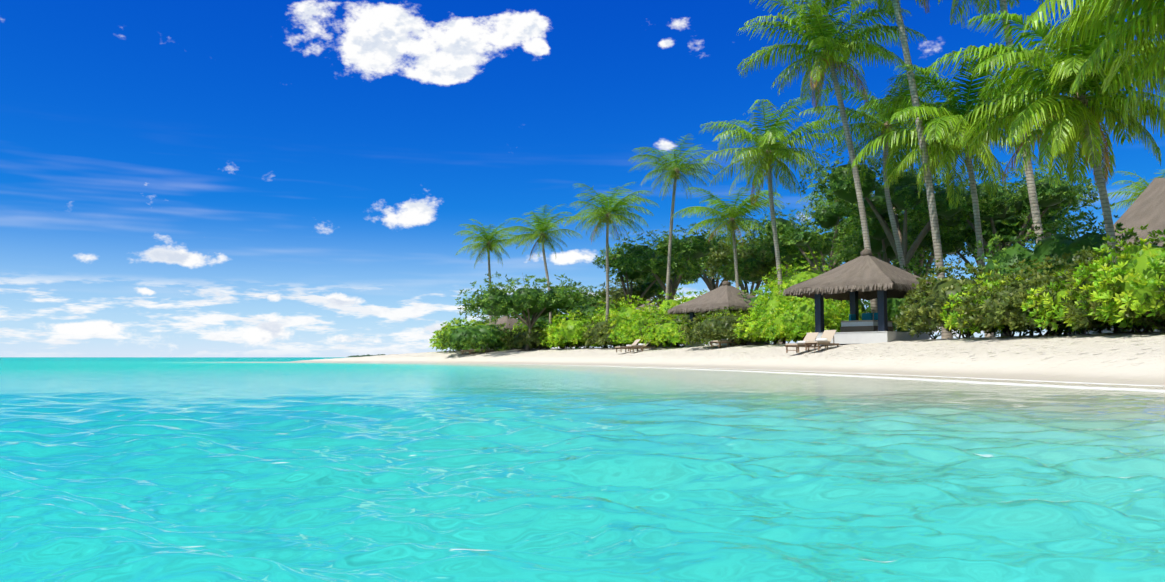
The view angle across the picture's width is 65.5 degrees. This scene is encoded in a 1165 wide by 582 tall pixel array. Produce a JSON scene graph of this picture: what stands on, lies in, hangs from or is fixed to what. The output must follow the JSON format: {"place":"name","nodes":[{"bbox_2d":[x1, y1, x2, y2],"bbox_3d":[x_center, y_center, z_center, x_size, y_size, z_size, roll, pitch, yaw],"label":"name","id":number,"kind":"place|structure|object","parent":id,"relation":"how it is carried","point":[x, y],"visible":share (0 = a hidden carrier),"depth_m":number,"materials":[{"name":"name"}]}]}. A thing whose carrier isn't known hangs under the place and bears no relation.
{"place":"outdoors","nodes":[
{"label":"outdoors","id":0,"kind":"place"},
{"bbox_2d":[348,354,389,356],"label":"island","id":1,"kind":"structure","parent":0,"point":[365,355],"depth_m":4643.68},
{"bbox_2d":[0,357,1164,581],"bbox_3d":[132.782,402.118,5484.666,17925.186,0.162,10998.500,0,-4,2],"label":"sea water","id":2,"kind":"structure","parent":0,"point":[198,469],"depth_m":4.35,"materials":[{"name":"teal liquid"}]},
{"bbox_2d":[0,0,1164,356],"label":"sky","id":3,"kind":"structure","parent":0,"point":[179,178],"materials":[{"name":"blue"}]},
{"bbox_2d":[292,332,1164,385],"bbox_3d":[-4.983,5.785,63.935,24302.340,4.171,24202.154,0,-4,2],"label":"beach sand","id":4,"kind":"structure","parent":0,"point":[1135,358],"depth_m":33.93,"materials":[{"name":"beige sand"}]},
{"bbox_2d":[436,317,467,349],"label":"shrub","id":5,"kind":"object","parent":4,"relation":"on","point":[456,320],"visible":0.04,"depth_m":103.15,"materials":[{"name":"green plant"}]},
{"bbox_2d":[429,318,476,350],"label":"shrub","id":6,"kind":"object","parent":4,"relation":"on","point":[436,343],"visible":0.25,"depth_m":101.51,"materials":[{"name":"green plant"}]},
{"bbox_2d":[437,316,512,352],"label":"shrub","id":7,"kind":"object","parent":4,"relation":"on","point":[473,336],"visible":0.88,"depth_m":95.25,"materials":[{"name":"green plant"}]},
{"bbox_2d":[465,319,491,349],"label":"shrub","id":8,"kind":"object","parent":4,"relation":"on","point":[473,320],"visible":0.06,"depth_m":101.05,"materials":[{"name":"green plant"}]},
{"bbox_2d":[469,344,489,353],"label":"lounger","id":9,"kind":"object","parent":4,"relation":"on","point":[480,350],"visible":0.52,"depth_m":94.47,"materials":[{"name":"wood"}]},
{"bbox_2d":[454,219,526,322],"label":"palm","id":10,"kind":"object","parent":4,"relation":"on","point":[489,242],"visible":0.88,"depth_m":103.54,"materials":[{"name":"green plant"}]},
{"bbox_2d":[475,313,521,324],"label":"bush","id":11,"kind":"object","parent":4,"relation":"on","point":[489,317],"visible":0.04,"depth_m":118.62,"materials":[{"name":"green plant"}]},
{"bbox_2d":[485,314,524,349],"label":"gazebo","id":12,"kind":"object","parent":4,"relation":"on","point":[507,321],"visible":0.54,"depth_m":100.29,"materials":[{"name":"plant"}]},
{"bbox_2d":[486,323,536,348],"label":"shrub","id":13,"kind":"object","parent":4,"relation":"on","point":[500,330],"visible":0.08,"depth_m":96.87,"materials":[{"name":"green plant"}]},
{"bbox_2d":[455,271,587,350],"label":"tree","id":14,"kind":"object","parent":4,"relation":"on","point":[535,303],"visible":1,"depth_m":89.76,"materials":[{"name":"green plant"}]},
{"bbox_2d":[512,320,555,348],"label":"shrub","id":15,"kind":"object","parent":4,"relation":"on","point":[521,324],"visible":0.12,"depth_m":96.33,"materials":[{"name":"green plant"}]},
{"bbox_2d":[509,309,565,321],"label":"bush","id":16,"kind":"object","parent":4,"relation":"on","point":[544,316],"visible":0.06,"depth_m":108.10,"materials":[{"name":"green plant"}]},
{"bbox_2d":[504,326,571,349],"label":"shrub","id":17,"kind":"object","parent":4,"relation":"on","point":[521,339],"visible":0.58,"depth_m":91.19,"materials":[{"name":"green plant"}]},
{"bbox_2d":[514,314,564,348],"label":"shrub","id":18,"kind":"object","parent":4,"relation":"on","point":[541,319],"visible":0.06,"depth_m":98.59,"materials":[{"name":"green plant"}]},
{"bbox_2d":[498,204,581,348],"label":"palm","id":19,"kind":"object","parent":4,"relation":"on","point":[543,227],"visible":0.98,"depth_m":95.55,"materials":[{"name":"green plant"}]},
{"bbox_2d":[538,317,586,348],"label":"shrub","id":20,"kind":"object","parent":4,"relation":"on","point":[543,343],"visible":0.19,"depth_m":89.39,"materials":[{"name":"green plant"}]},
{"bbox_2d":[546,313,598,347],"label":"shrub","id":21,"kind":"object","parent":4,"relation":"on","point":[558,320],"visible":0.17,"depth_m":88.05,"materials":[{"name":"green plant"}]},
{"bbox_2d":[546,280,602,311],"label":"tree","id":22,"kind":"object","parent":4,"relation":"on","point":[586,293],"visible":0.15,"depth_m":105.43,"materials":[{"name":"green plant"}]},
{"bbox_2d":[547,310,616,347],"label":"shrub","id":23,"kind":"object","parent":4,"relation":"on","point":[572,329],"visible":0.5,"depth_m":85.46,"materials":[{"name":"green plant"}]},
{"bbox_2d":[553,292,620,348],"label":"shrub","id":24,"kind":"object","parent":4,"relation":"on","point":[587,308],"visible":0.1,"depth_m":94.73,"materials":[{"name":"green plant"}]},
{"bbox_2d":[581,314,629,347],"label":"shrub","id":25,"kind":"object","parent":4,"relation":"on","point":[596,328],"visible":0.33,"depth_m":81.18,"materials":[{"name":"green plant"}]},
{"bbox_2d":[565,182,658,347],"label":"palm","id":26,"kind":"object","parent":4,"relation":"on","point":[611,206],"visible":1,"depth_m":87.22,"materials":[{"name":"green plant"}]},
{"bbox_2d":[593,297,636,347],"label":"shrub","id":27,"kind":"object","parent":4,"relation":"on","point":[604,316],"visible":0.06,"depth_m":89.50,"materials":[{"name":"green plant"}]},
{"bbox_2d":[594,317,638,347],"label":"shrub","id":28,"kind":"object","parent":4,"relation":"on","point":[603,339],"visible":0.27,"depth_m":77.98,"materials":[{"name":"green plant"}]},
{"bbox_2d":[589,277,664,310],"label":"tree","id":29,"kind":"object","parent":4,"relation":"on","point":[617,294],"visible":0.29,"depth_m":100.89,"materials":[{"name":"green plant"}]},
{"bbox_2d":[615,339,641,351],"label":"lounger","id":30,"kind":"object","parent":4,"relation":"on","point":[636,341],"visible":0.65,"depth_m":70.08,"materials":[{"name":"fabric"}]},
{"bbox_2d":[607,294,672,345],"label":"shrub","id":31,"kind":"object","parent":4,"relation":"on","point":[624,312],"visible":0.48,"depth_m":76.77,"materials":[{"name":"green plant"}]},
{"bbox_2d":[592,242,690,306],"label":"tree","id":32,"kind":"object","parent":4,"relation":"on","point":[650,289],"visible":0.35,"depth_m":96.33,"materials":[{"name":"green plant"}]},
{"bbox_2d":[627,341,655,350],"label":"lounger","id":33,"kind":"object","parent":4,"relation":"on","point":[642,346],"visible":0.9,"depth_m":68.96,"materials":[{"name":"fabric"}]},
{"bbox_2d":[616,308,671,346],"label":"shrub","id":34,"kind":"object","parent":4,"relation":"on","point":[632,331],"visible":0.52,"depth_m":73.07,"materials":[{"name":"green plant"}]},
{"bbox_2d":[619,299,678,346],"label":"shrub","id":35,"kind":"object","parent":4,"relation":"on","point":[650,302],"visible":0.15,"depth_m":83.11,"materials":[{"name":"plant"}]},
{"bbox_2d":[616,248,697,303],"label":"tall tree","id":36,"kind":"object","parent":4,"relation":"on","point":[683,281],"visible":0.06,"depth_m":117.36,"materials":[{"name":"green plant"}]},
{"bbox_2d":[602,223,732,299],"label":"tree","id":37,"kind":"object","parent":4,"relation":"on","point":[639,259],"visible":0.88,"depth_m":90.01,"materials":[{"name":"green plant"}]},
{"bbox_2d":[639,314,708,346],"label":"shrub","id":38,"kind":"object","parent":4,"relation":"on","point":[668,332],"visible":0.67,"depth_m":68.09,"materials":[{"name":"green plant"}]},
{"bbox_2d":[639,311,708,346],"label":"shrub","id":39,"kind":"object","parent":4,"relation":"on","point":[685,316],"visible":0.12,"depth_m":71.07,"materials":[{"name":"green plant"}]},
{"bbox_2d":[648,282,705,345],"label":"shrub","id":40,"kind":"object","parent":4,"relation":"on","point":[666,305],"visible":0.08,"depth_m":79.17,"materials":[{"name":"green plant"}]},
{"bbox_2d":[629,134,726,299],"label":"palm","id":41,"kind":"object","parent":4,"relation":"on","point":[677,167],"visible":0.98,"depth_m":85.72,"materials":[{"name":"green plant"}]},
{"bbox_2d":[683,228,741,290],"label":"tall tree","id":42,"kind":"object","parent":4,"relation":"on","point":[711,285],"visible":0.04,"depth_m":110.36,"materials":[{"name":"green plant"}]},
{"bbox_2d":[667,281,769,346],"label":"gazebo","id":43,"kind":"object","parent":4,"relation":"on","point":[726,294],"visible":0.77,"depth_m":66.87,"materials":[{"name":"wood"}]},
{"bbox_2d":[677,306,768,345],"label":"shrub","id":44,"kind":"object","parent":4,"relation":"on","point":[715,328],"visible":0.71,"depth_m":60.26,"materials":[{"name":"green plant"}]},
{"bbox_2d":[710,339,739,347],"bbox_3d":[9.453,3.239,60.120,2.100,1.028,0.740,3,-5,-38],"label":"lounger","id":45,"kind":"object","parent":4,"relation":"on","point":[719,342],"visible":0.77,"depth_m":59.72,"materials":[{"name":"wood"}]},
{"bbox_2d":[672,187,784,287],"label":"palm","id":46,"kind":"object","parent":4,"relation":"on","point":[731,222],"visible":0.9,"depth_m":78.09,"materials":[{"name":"green plant"}]},
{"bbox_2d":[696,309,772,344],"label":"shrub","id":47,"kind":"object","parent":4,"relation":"on","point":[734,315],"visible":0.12,"depth_m":63.20,"materials":[{"name":"green plant"}]},
{"bbox_2d":[702,288,787,343],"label":"shrub","id":48,"kind":"object","parent":4,"relation":"on","point":[753,299],"visible":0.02,"depth_m":66.92,"materials":[{"name":"green plant"}]},
{"bbox_2d":[706,237,789,295],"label":"tree","id":49,"kind":"object","parent":4,"relation":"on","point":[720,255],"visible":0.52,"depth_m":83.41,"materials":[{"name":"green plant"}]},
{"bbox_2d":[698,221,828,343],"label":"tall tree","id":50,"kind":"object","parent":4,"relation":"on","point":[703,265],"visible":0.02,"depth_m":95.76,"materials":[{"name":"green plant"}]},
{"bbox_2d":[733,308,803,343],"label":"shrub","id":51,"kind":"object","parent":4,"relation":"on","point":[753,326],"visible":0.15,"depth_m":56.83,"materials":[{"name":"green plant"}]},
{"bbox_2d":[718,223,828,343],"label":"tree","id":52,"kind":"object","parent":4,"relation":"on","point":[787,251],"visible":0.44,"depth_m":80.75,"materials":[{"name":"green plant"}]},
{"bbox_2d":[699,97,857,343],"bbox_3d":[13.536,-4.645,63.122,10.644,17.301,11.278,0,-4,2],"label":"palm","id":53,"kind":"object","parent":4,"relation":"on","point":[770,149],"visible":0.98,"depth_m":62.43,"materials":[{"name":"green plant"}]},
{"bbox_2d":[748,251,832,342],"bbox_3d":[15.488,0.536,63.063,7.903,6.510,8.830,0,-4,2],"label":"shrub","id":54,"kind":"object","parent":4,"relation":"on","point":[801,276],"visible":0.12,"depth_m":62.06,"materials":[{"name":"green plant"}]},
{"bbox_2d":[744,193,860,273],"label":"tree","id":55,"kind":"object","parent":4,"relation":"on","point":[788,232],"visible":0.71,"depth_m":74.80,"materials":[{"name":"green plant"}]},
{"bbox_2d":[785,332,821,352],"bbox_3d":[11.053,2.573,45.303,2.100,1.028,0.740,4,-6,-42],"label":"lounger","id":56,"kind":"object","parent":4,"relation":"on","point":[810,336],"visible":0.79,"depth_m":45.31,"materials":[{"name":"fabric"}]},
{"bbox_2d":[744,279,863,341],"bbox_3d":[13.964,1.297,57.398,7.518,4.314,6.016,0,-4,2],"label":"shrub","id":57,"kind":"object","parent":4,"relation":"on","point":[773,302],"visible":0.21,"depth_m":57.34,"materials":[{"name":"green plant"}]},
{"bbox_2d":[757,296,859,342],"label":"shrub","id":58,"kind":"object","parent":4,"relation":"on","point":[793,321],"visible":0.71,"depth_m":52.51,"materials":[{"name":"green plant"}]},
{"bbox_2d":[796,182,844,215],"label":"palm","id":59,"kind":"object","parent":4,"relation":"on","point":[811,197],"visible":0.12,"depth_m":97.44,"materials":[{"name":"green plant"}]},
{"bbox_2d":[804,330,838,350],"bbox_3d":[11.776,2.415,44.558,0.740,1.028,2.100,-4,-6,44],"label":"lounger","id":60,"kind":"object","parent":4,"relation":"on","point":[827,336],"visible":0.94,"depth_m":44.63,"materials":[{"name":"fabric"}]},
{"bbox_2d":[737,0,926,319],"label":"tall palm","id":61,"kind":"object","parent":4,"relation":"on","point":[820,32],"visible":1,"depth_m":51.69,"materials":[{"name":"green plant"}]},
{"bbox_2d":[799,271,870,340],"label":"shrub","id":62,"kind":"object","parent":4,"relation":"on","point":[862,307],"visible":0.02,"depth_m":59.54,"materials":[{"name":"green plant"}]},
{"bbox_2d":[783,248,932,343],"bbox_3d":[14.970,0.270,47.619,6.629,5.048,6.614,4,-6,-44],"label":"gazebo","id":63,"kind":"object","parent":4,"relation":"on","point":[866,275],"visible":0.92,"depth_m":46.45,"materials":[{"name":"wood"}]},
{"bbox_2d":[798,0,952,338],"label":"tall palm","id":64,"kind":"object","parent":4,"relation":"on","point":[935,231],"visible":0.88,"depth_m":45.62,"materials":[{"name":"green plant"}]},
{"bbox_2d":[798,68,959,331],"bbox_3d":[19.161,-4.686,56.761,10.140,16.502,9.475,-4,-5,40],"label":"palm","id":65,"kind":"object","parent":4,"relation":"on","point":[883,124],"visible":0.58,"depth_m":56.53,"materials":[{"name":"green plant"}]},
{"bbox_2d":[813,219,946,274],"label":"tall tree","id":66,"kind":"object","parent":4,"relation":"on","point":[897,263],"visible":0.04,"depth_m":82.54,"materials":[{"name":"green plant"}]},
{"bbox_2d":[826,193,962,330],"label":"tree","id":67,"kind":"object","parent":4,"relation":"on","point":[881,248],"visible":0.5,"depth_m":68.14,"materials":[{"name":"green plant"}]},
{"bbox_2d":[799,140,996,330],"bbox_3d":[21.732,-3.063,62.266,13.073,13.760,11.812,-1,-4,18],"label":"tree","id":68,"kind":"object","parent":4,"relation":"on","point":[903,192],"visible":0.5,"depth_m":60.34,"materials":[{"name":"green plant"}]},
{"bbox_2d":[898,209,933,277],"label":"tall tree","id":69,"kind":"object","parent":4,"relation":"on","point":[930,261],"depth_m":81.67,"materials":[{"name":"green plant"}]},
{"bbox_2d":[864,256,1002,338],"bbox_3d":[20.350,0.499,52.590,7.876,5.070,7.912,0,-4,2],"label":"shrub","id":70,"kind":"object","parent":4,"relation":"on","point":[892,307],"visible":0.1,"depth_m":51.72,"materials":[{"name":"green plant"}]},
{"bbox_2d":[852,46,1052,336],"bbox_3d":[19.055,-4.325,45.976,11.197,14.206,10.433,4,-6,-43],"label":"palm","id":71,"kind":"object","parent":4,"relation":"on","point":[949,114],"visible":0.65,"depth_m":45.60,"materials":[{"name":"green plant"}]},
{"bbox_2d":[892,258,1036,337],"bbox_3d":[17.452,0.383,40.926,6.406,3.774,7.105,0,-4,2],"label":"shrub","id":72,"kind":"object","parent":4,"relation":"on","point":[931,310],"visible":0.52,"depth_m":39.94,"materials":[{"name":"green plant"}]},
{"bbox_2d":[938,0,1057,334],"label":"tall palm","id":73,"kind":"object","parent":4,"relation":"on","point":[1033,200],"visible":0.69,"depth_m":43.30,"materials":[{"name":"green plant"}]},
{"bbox_2d":[909,196,1093,336],"bbox_3d":[30.284,-1.863,66.367,11.496,12.047,13.248,0,-4,2],"label":"tall tree","id":74,"kind":"object","parent":4,"relation":"on","point":[949,247],"visible":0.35,"depth_m":64.50,"materials":[{"name":"green plant"}]},
{"bbox_2d":[907,160,1099,335],"bbox_3d":[27.961,-2.629,59.544,11.628,12.580,12.217,0,-4,2],"label":"tree","id":75,"kind":"object","parent":4,"relation":"on","point":[1012,202],"visible":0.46,"depth_m":58.71,"materials":[{"name":"green plant"}]},
{"bbox_2d":[939,270,1076,336],"bbox_3d":[18.239,0.616,37.864,7.087,2.845,5.213,4,-6,-41],"label":"shrub","id":76,"kind":"object","parent":4,"relation":"on","point":[952,322],"visible":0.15,"depth_m":37.02,"materials":[{"name":"green plant"}]},
{"bbox_2d":[950,252,1116,335],"bbox_3d":[17.743,0.159,35.490,6.013,3.431,7.242,-3,-5,39],"label":"shrub","id":77,"kind":"object","parent":4,"relation":"on","point":[994,316],"visible":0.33,"depth_m":34.68,"materials":[{"name":"green plant"}]},
{"bbox_2d":[924,0,1164,332],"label":"palm","id":78,"kind":"object","parent":4,"relation":"on","point":[1069,124],"visible":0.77,"depth_m":35.40,"materials":[{"name":"green plant"}]},
{"bbox_2d":[962,203,1145,335],"bbox_3d":[21.748,-0.839,41.262,6.462,6.104,8.413,3,-5,-35],"label":"shrub","id":79,"kind":"object","parent":4,"relation":"on","point":[1053,246],"visible":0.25,"depth_m":40.61,"materials":[{"name":"green plant"}]},
{"bbox_2d":[978,242,1157,334],"bbox_3d":[18.475,0.081,33.885,6.397,3.363,6.709,0,-4,2],"label":"shrub","id":80,"kind":"object","parent":4,"relation":"on","point":[1038,281],"visible":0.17,"depth_m":33.22,"materials":[{"name":"green plant"}]},
{"bbox_2d":[1021,262,1163,331],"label":"shrub","id":81,"kind":"object","parent":4,"relation":"on","point":[1047,302],"visible":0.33,"depth_m":31.42,"materials":[{"name":"green plant"}]},
{"bbox_2d":[1022,0,1164,137],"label":"palm","id":82,"kind":"object","parent":4,"relation":"on","point":[1154,18],"visible":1,"depth_m":27.64,"materials":[{"name":"green plant"}]},
{"bbox_2d":[1058,231,1164,332],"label":"shrub","id":83,"kind":"object","parent":4,"relation":"on","point":[1083,322],"visible":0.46,"depth_m":29.62,"materials":[{"name":"green plant"}]},
{"bbox_2d":[1066,325,1158,333],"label":"shrub","id":84,"kind":"object","parent":4,"relation":"on","point":[1154,328],"visible":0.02,"depth_m":37.90,"materials":[{"name":"green plant"}]},
{"bbox_2d":[1068,178,1164,333],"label":"thatched hut","id":85,"kind":"object","parent":4,"relation":"on","point":[1146,207],"visible":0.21,"depth_m":53.56,"materials":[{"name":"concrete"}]},
{"bbox_2d":[1072,224,1164,330],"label":"shrub","id":86,"kind":"object","parent":4,"relation":"on","point":[1134,271],"visible":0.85,"depth_m":27.04,"materials":[{"name":"green plant"}]},
{"bbox_2d":[1095,169,1164,215],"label":"palm","id":87,"kind":"object","parent":4,"relation":"on","point":[1134,196],"visible":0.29,"depth_m":82.94,"materials":[{"name":"green plant"}]},
{"bbox_2d":[1141,269,1164,331],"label":"shrub","id":88,"kind":"object","parent":4,"relation":"on","point":[1159,324],"visible":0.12,"depth_m":26.39,"materials":[{"name":"green plant"}]}
]}

